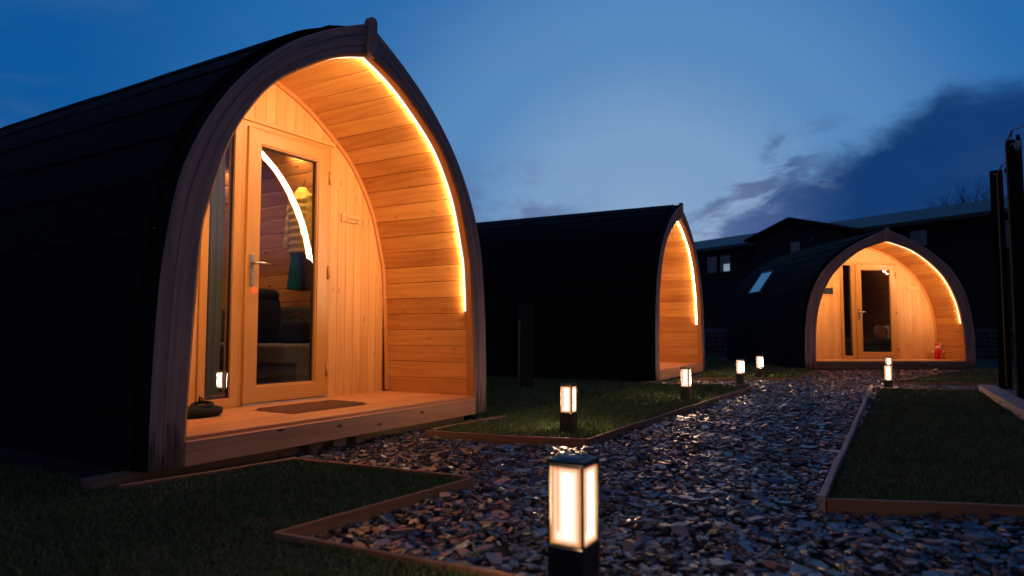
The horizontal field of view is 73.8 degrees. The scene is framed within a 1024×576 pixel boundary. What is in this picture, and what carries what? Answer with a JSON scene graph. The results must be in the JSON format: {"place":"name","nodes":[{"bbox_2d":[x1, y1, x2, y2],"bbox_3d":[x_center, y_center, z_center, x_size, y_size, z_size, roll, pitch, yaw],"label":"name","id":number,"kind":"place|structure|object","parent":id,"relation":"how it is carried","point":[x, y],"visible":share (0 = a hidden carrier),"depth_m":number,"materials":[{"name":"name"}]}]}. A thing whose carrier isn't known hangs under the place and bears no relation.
{"place":"outdoors","nodes":[
{"label":"outdoors","id":0,"kind":"place"},
{"bbox_2d":[0,457,504,575],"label":"lawn","id":1,"kind":"structure","parent":0,"point":[150,550],"depth_m":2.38,"materials":[{"name":"green plant"}]},
{"bbox_2d":[257,288,280,342],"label":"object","id":2,"kind":"object","parent":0,"point":[269,314],"visible":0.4,"depth_m":6.42,"materials":[{"name":"black fabric"}]},
{"bbox_2d":[4,355,1014,465],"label":"ground","id":3,"kind":"structure","parent":0,"point":[984,362],"depth_m":19.91,"materials":[{"name":"green plant"}]},
{"bbox_2d":[727,227,976,370],"bbox_3d":[7.530,0.360,16.114,3.842,2.955,4.332,0,-4,-3],"label":"camping pod","id":4,"kind":"object","parent":3,"relation":"on","point":[813,308],"visible":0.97,"depth_m":14.84,"materials":[{"name":"brown wood"}]},
{"bbox_2d":[839,262,855,358],"bbox_3d":[7.297,0.489,14.859,0.297,2.103,0.072,0,-4,-3],"label":"side window","id":5,"kind":"structure","parent":4,"relation":"in","point":[851,283],"depth_m":14.83,"materials":[{"name":"brown wood"}]},
{"bbox_2d":[845,339,889,354],"bbox_3d":[8.107,1.402,16.304,2.020,0.370,0.780,0,-4,-3],"label":"sofa","id":6,"kind":"object","parent":4,"relation":"on","point":[876,345],"visible":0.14,"depth_m":15.95,"materials":[{"name":"grey fabric"}]},
{"bbox_2d":[873,325,887,338],"bbox_3d":[8.905,1.079,16.499,0.339,0.346,0.140,20,-19,-2],"label":"pillow","id":7,"kind":"object","parent":6,"relation":"on","point":[880,332],"visible":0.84,"depth_m":16.44,"materials":[{"name":"fabric"}]},
{"bbox_2d":[883,325,889,338],"bbox_3d":[9.140,1.076,16.572,0.339,0.346,0.140,-8,-18,-3],"label":"pillow","id":8,"kind":"object","parent":6,"relation":"on","point":[888,329],"visible":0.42,"depth_m":16.51,"materials":[{"name":"white fabric"}]},
{"bbox_2d":[855,264,898,357],"bbox_3d":[7.937,0.505,14.833,0.902,2.039,0.138,0,-4,-3],"label":"door","id":9,"kind":"structure","parent":4,"relation":"in","point":[894,348],"depth_m":14.85,"materials":[{"name":"brown wood"}]},
{"bbox_2d":[933,343,943,358],"bbox_3d":[9.135,1.354,14.648,0.252,0.354,0.126,0,-4,-3],"label":"plush doll","id":10,"kind":"object","parent":4,"relation":"on","point":[937,352],"visible":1,"depth_m":14.62,"materials":[{"name":"red fabric"}]},
{"bbox_2d":[694,197,1012,333],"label":"lodge","id":11,"kind":"structure","parent":3,"relation":"on","point":[956,239],"depth_m":27.88,"materials":[{"name":"black wood"}]},
{"bbox_2d":[706,255,717,273],"bbox_3d":[10.299,-1.190,35.167,0.025,0.940,0.740,2,-4,-33],"label":"window","id":12,"kind":"structure","parent":11,"relation":"in","point":[711,261],"depth_m":35.15,"materials":[{"name":"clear glass"}]},
{"bbox_2d":[719,254,731,272],"bbox_3d":[10.759,-1.236,34.450,0.025,0.940,0.760,2,-4,-33],"label":"window","id":13,"kind":"structure","parent":11,"relation":"in","point":[725,259],"depth_m":34.45,"materials":[{"name":"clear glass"}]},
{"bbox_2d":[789,240,800,252],"bbox_3d":[12.215,-1.669,29.437,0.025,0.760,0.580,2,-4,-33],"label":"window","id":14,"kind":"structure","parent":11,"relation":"in","point":[795,245],"depth_m":29.47,"materials":[{"name":"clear glass"}]},
{"bbox_2d":[908,228,928,246],"bbox_3d":[15.841,-1.942,26.605,0.025,0.700,0.750,2,-4,-33],"label":"window","id":15,"kind":"structure","parent":11,"relation":"in","point":[920,236],"depth_m":26.54,"materials":[{"name":"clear glass"}]},
{"bbox_2d":[1005,218,1009,249],"bbox_3d":[17.495,-1.907,24.035,0.025,1.100,0.650,2,-4,-33],"label":"window","id":16,"kind":"structure","parent":11,"relation":"in","point":[1006,220],"depth_m":24.07,"materials":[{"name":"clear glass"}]},
{"bbox_2d":[704,329,1014,355],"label":"stone wall","id":17,"kind":"structure","parent":3,"relation":"on","point":[985,343],"depth_m":22.68,"materials":[{"name":"grey stone"}]},
{"bbox_2d":[922,172,989,207],"bbox_3d":[23.346,-1.438,33.917,5.034,8.853,4.143,-3,-5,36],"label":"bare tree","id":18,"kind":"object","parent":3,"relation":"on","point":[963,194],"visible":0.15,"depth_m":33.81,"materials":[{"name":"brown plant"}]},
{"bbox_2d":[0,0,1023,241],"label":"sky","id":19,"kind":"structure","parent":0,"point":[751,116],"materials":[{"name":"blue"}]},
{"bbox_2d":[24,368,1023,575],"bbox_3d":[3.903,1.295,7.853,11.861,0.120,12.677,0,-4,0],"label":"gravel","id":20,"kind":"structure","parent":0,"point":[978,538],"depth_m":3.11,"materials":[{"name":"grey gravel"}]},
{"bbox_2d":[117,457,296,489],"bbox_3d":[-1.570,1.028,3.612,0.025,0.133,0.952,-3,-5,41],"label":"edging board","id":21,"kind":"object","parent":20,"relation":"on","point":[167,479],"visible":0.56,"depth_m":3.52,"materials":[{"name":"brown wood"}]},
{"bbox_2d":[0,17,485,489],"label":"camping pod","id":22,"kind":"object","parent":20,"relation":"on","point":[105,198],"visible":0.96,"depth_m":4.65,"materials":[{"name":"brown wood"}]},
{"bbox_2d":[187,396,222,418],"bbox_3d":[-2.030,0.775,4.405,0.176,0.141,0.338,-2,-4,31],"label":"black shoe","id":23,"kind":"object","parent":22,"relation":"on","point":[196,410],"visible":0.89,"depth_m":4.38,"materials":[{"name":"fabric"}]},
{"bbox_2d":[204,153,225,398],"bbox_3d":[-2.224,-0.180,4.976,0.061,2.020,0.260,-2,-4,31],"label":"curtain","id":24,"kind":"object","parent":22,"relation":"hanging from","point":[215,270],"visible":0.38,"depth_m":5.02,"materials":[{"name":"grey fabric"}]},
{"bbox_2d":[195,119,243,408],"bbox_3d":[-2.126,-0.209,4.938,0.072,2.148,0.322,-2,-4,31],"label":"side window","id":25,"kind":"structure","parent":22,"relation":"in","point":[228,400],"depth_m":4.99,"materials":[{"name":"brown wood"}]},
{"bbox_2d":[218,306,309,384],"bbox_3d":[-2.393,0.575,6.557,1.980,0.803,0.605,-2,-4,31],"label":"sofa","id":26,"kind":"object","parent":22,"relation":"on","point":[280,362],"visible":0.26,"depth_m":6.05,"materials":[{"name":"grey fabric"}]},
{"bbox_2d":[280,313,309,343],"bbox_3d":[-1.990,0.373,6.309,0.300,0.285,0.180,-2,-4,31],"label":"shoulder bag","id":27,"kind":"object","parent":26,"relation":"on","point":[295,331],"visible":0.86,"depth_m":6.22,"materials":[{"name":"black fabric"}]},
{"bbox_2d":[241,126,331,404],"bbox_3d":[-1.760,-0.159,5.430,0.138,2.084,0.827,-2,-4,31],"label":"door","id":28,"kind":"structure","parent":22,"relation":"in","point":[257,139],"depth_m":5.40,"materials":[{"name":"brown wood"}]},
{"bbox_2d":[251,275,257,293],"bbox_3d":[-1.926,-0.027,5.091,0.018,0.145,0.056,-2,-4,31],"label":"key ring","id":29,"kind":"object","parent":28,"relation":"hanging from","point":[254,290],"visible":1,"depth_m":5.08,"materials":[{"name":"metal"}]},
{"bbox_2d":[282,180,311,253],"bbox_3d":[-1.969,-0.671,6.391,0.429,0.702,0.182,-2,-4,31],"label":"jacket","id":30,"kind":"object","parent":22,"relation":"hanging from","point":[297,230],"visible":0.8,"depth_m":6.30,"materials":[{"name":"yellow fabric"}]},
{"bbox_2d":[286,253,310,290],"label":"trousers","id":31,"kind":"object","parent":30,"relation":"hanging from","point":[299,275],"visible":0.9,"depth_m":6.30,"materials":[{"name":"teal fabric"}]},
{"bbox_2d":[255,400,365,413],"bbox_3d":[-1.458,0.864,5.003,0.420,0.018,0.750,-2,-4,31],"label":"door mat","id":32,"kind":"object","parent":22,"relation":"on","point":[308,406],"depth_m":4.89,"materials":[{"name":"brown fabric"}]},
{"bbox_2d":[274,478,473,539],"bbox_3d":[-0.536,0.989,2.973,0.026,0.128,1.155,-3,-5,35],"label":"edging board","id":33,"kind":"object","parent":20,"relation":"on","point":[317,527],"visible":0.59,"depth_m":2.87,"materials":[{"name":"brown wood"}]},
{"bbox_2d":[296,458,472,480],"bbox_3d":[-0.731,1.034,3.706,1.181,0.133,0.027,-2,-4,26],"label":"edging board","id":34,"kind":"object","parent":20,"relation":"on","point":[422,473],"visible":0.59,"depth_m":3.64,"materials":[{"name":"brown wood"}]},
{"bbox_2d":[273,531,524,575],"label":"edging board","id":35,"kind":"object","parent":20,"relation":"on","point":[384,555],"visible":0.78,"depth_m":2.26,"materials":[{"name":"brown wood"}]},
{"bbox_2d":[432,415,506,430],"bbox_3d":[-0.324,1.157,5.607,0.025,0.132,1.021,-2,-4,33],"label":"edging board","id":36,"kind":"object","parent":20,"relation":"on","point":[482,420],"visible":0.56,"depth_m":5.53,"materials":[{"name":"brown wood"}]},
{"bbox_2d":[425,430,585,448],"bbox_3d":[-0.069,1.109,4.862,1.218,0.133,0.025,-1,-4,20],"label":"edging board","id":37,"kind":"object","parent":20,"relation":"on","point":[528,440],"visible":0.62,"depth_m":4.84,"materials":[{"name":"brown wood"}]},
{"bbox_2d":[547,453,599,575],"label":"bollard lamp","id":38,"kind":"object","parent":20,"relation":"on","point":[573,513],"visible":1,"depth_m":1.71,"materials":[{"name":"black metal"}]},
{"bbox_2d":[476,203,704,382],"bbox_3d":[-0.269,0.160,13.319,7.232,3.050,3.330,-2,-4,29],"label":"camping pod","id":39,"kind":"object","parent":20,"relation":"on","point":[614,295],"visible":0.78,"depth_m":11.31,"materials":[{"name":"black wood"}]},
{"bbox_2d":[586,388,745,445],"bbox_3d":[1.781,1.233,6.790,0.030,0.133,4.950,-2,-4,31],"label":"edging board","id":40,"kind":"object","parent":20,"relation":"on","point":[608,435],"visible":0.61,"depth_m":5.81,"materials":[{"name":"brown wood"}]},
{"bbox_2d":[680,367,691,400],"bbox_3d":[1.930,1.089,7.566,0.102,0.421,0.102,-2,-4,31],"label":"bollard lamp","id":41,"kind":"object","parent":20,"relation":"on","point":[686,383],"visible":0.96,"depth_m":7.53,"materials":[{"name":"black metal"}]},
{"bbox_2d":[673,383,716,384],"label":"edging board","id":42,"kind":"object","parent":20,"relation":"on","point":[698,383],"visible":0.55,"depth_m":9.68,"materials":[{"name":"brown wood"}]},
{"bbox_2d":[693,377,786,381],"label":"edging board","id":43,"kind":"object","parent":20,"relation":"on","point":[730,379],"visible":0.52,"depth_m":10.93,"materials":[{"name":"brown wood"}]},
{"bbox_2d":[736,359,744,383],"bbox_3d":[3.360,1.253,10.040,0.102,0.421,0.102,-2,-4,31],"label":"bollard lamp","id":44,"kind":"object","parent":20,"relation":"on","point":[740,373],"visible":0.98,"depth_m":10.00,"materials":[{"name":"black metal"}]},
{"bbox_2d":[746,385,755,392],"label":"edging board","id":45,"kind":"object","parent":20,"relation":"on","point":[750,387],"visible":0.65,"depth_m":9.14,"materials":[{"name":"brown wood"}]},
{"bbox_2d":[756,355,763,376],"bbox_3d":[4.170,1.341,11.488,0.102,0.421,0.102,-2,-4,31],"label":"bollard lamp","id":46,"kind":"object","parent":20,"relation":"on","point":[759,365],"visible":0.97,"depth_m":11.45,"materials":[{"name":"black metal"}]},
{"bbox_2d":[787,376,799,381],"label":"edging board","id":47,"kind":"object","parent":20,"relation":"on","point":[796,377],"visible":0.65,"depth_m":11.10,"materials":[{"name":"brown wood"}]},
{"bbox_2d":[800,370,816,380],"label":"edging board","id":48,"kind":"object","parent":20,"relation":"on","point":[807,374],"visible":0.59,"depth_m":12.00,"materials":[{"name":"brown wood"}]},
{"bbox_2d":[818,385,872,513],"bbox_3d":[3.154,1.190,6.195,0.046,0.133,7.314,-2,-4,29],"label":"edging board","id":49,"kind":"object","parent":20,"relation":"on","point":[823,495],"visible":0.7,"depth_m":3.93,"materials":[{"name":"brown wood"}]},
{"bbox_2d":[883,364,892,387],"bbox_3d":[5.053,1.231,9.160,0.102,0.421,0.102,-2,-4,31],"label":"bollard lamp","id":50,"kind":"object","parent":20,"relation":"on","point":[888,376],"visible":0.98,"depth_m":9.12,"materials":[{"name":"black metal"}]},
{"bbox_2d":[885,356,892,369],"bbox_3d":[6.015,1.303,10.889,0.102,0.421,0.102,-2,-4,31],"label":"bollard lamp","id":51,"kind":"object","parent":20,"relation":"on","point":[888,359],"visible":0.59,"depth_m":10.87,"materials":[{"name":"white metal"}]},
{"bbox_2d":[893,371,954,381],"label":"edging board","id":52,"kind":"object","parent":20,"relation":"on","point":[900,380],"visible":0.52,"depth_m":11.04,"materials":[{"name":"brown wood"}]},
{"bbox_2d":[827,498,1023,525],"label":"edging board","id":53,"kind":"object","parent":20,"relation":"on","point":[877,507],"visible":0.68,"depth_m":2.93,"materials":[{"name":"brown wood"}]},
{"bbox_2d":[882,387,976,390],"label":"edging board","id":54,"kind":"object","parent":20,"relation":"on","point":[928,389],"visible":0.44,"depth_m":8.85,"materials":[{"name":"brown wood"}]},
{"bbox_2d":[893,382,1015,387],"bbox_3d":[7.210,1.432,9.878,3.580,0.133,0.028,0,-4,0],"label":"edging board","id":55,"kind":"object","parent":20,"relation":"on","point":[947,383],"visible":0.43,"depth_m":9.87,"materials":[{"name":"brown wood"}]},
{"bbox_2d":[978,384,1023,419],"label":"timber platform","id":56,"kind":"structure","parent":20,"relation":"on","point":[1010,400],"depth_m":7.03,"materials":[{"name":"brown wood"}]},
{"bbox_2d":[989,170,1014,389],"bbox_3d":[6.041,-0.115,8.433,0.180,2.700,0.210,-3,-5,36],"label":"timber post","id":57,"kind":"object","parent":56,"relation":"on","point":[997,284],"visible":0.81,"depth_m":8.39,"materials":[{"name":"black wood"}]},
{"bbox_2d":[996,125,1023,395],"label":"festoon string","id":58,"kind":"object","parent":57,"relation":"hanging from","point":[1008,203],"visible":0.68,"depth_m":7.06,"materials":[{"name":"black"}]},
{"bbox_2d":[1005,138,1023,399],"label":"timber post","id":59,"kind":"object","parent":56,"relation":"on","point":[1015,177],"visible":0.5,"depth_m":7.05,"materials":[{"name":"black wood"}]},
{"bbox_2d":[424,376,749,442],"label":"lawn","id":60,"kind":"structure","parent":0,"point":[577,408],"depth_m":6.71,"materials":[{"name":"green plant"}]},
{"bbox_2d":[559,383,576,432],"bbox_3d":[0.427,0.933,5.151,0.102,0.421,0.102,-2,-4,31],"label":"bollard lamp","id":61,"kind":"object","parent":60,"relation":"on","point":[568,406],"visible":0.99,"depth_m":5.12,"materials":[{"name":"black metal"}]},
{"bbox_2d":[695,358,812,377],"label":"lawn","id":62,"kind":"structure","parent":0,"point":[735,374],"depth_m":13.07,"materials":[{"name":"green plant"}]},
{"bbox_2d":[821,388,1023,504],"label":"lawn","id":63,"kind":"structure","parent":0,"point":[934,466],"depth_m":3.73,"materials":[{"name":"green plant"}]},
{"bbox_2d":[896,367,1015,382],"bbox_3d":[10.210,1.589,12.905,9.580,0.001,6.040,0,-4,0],"label":"lawn","id":64,"kind":"structure","parent":0,"point":[957,375],"depth_m":11.35,"materials":[{"name":"green plant"}]}
]}

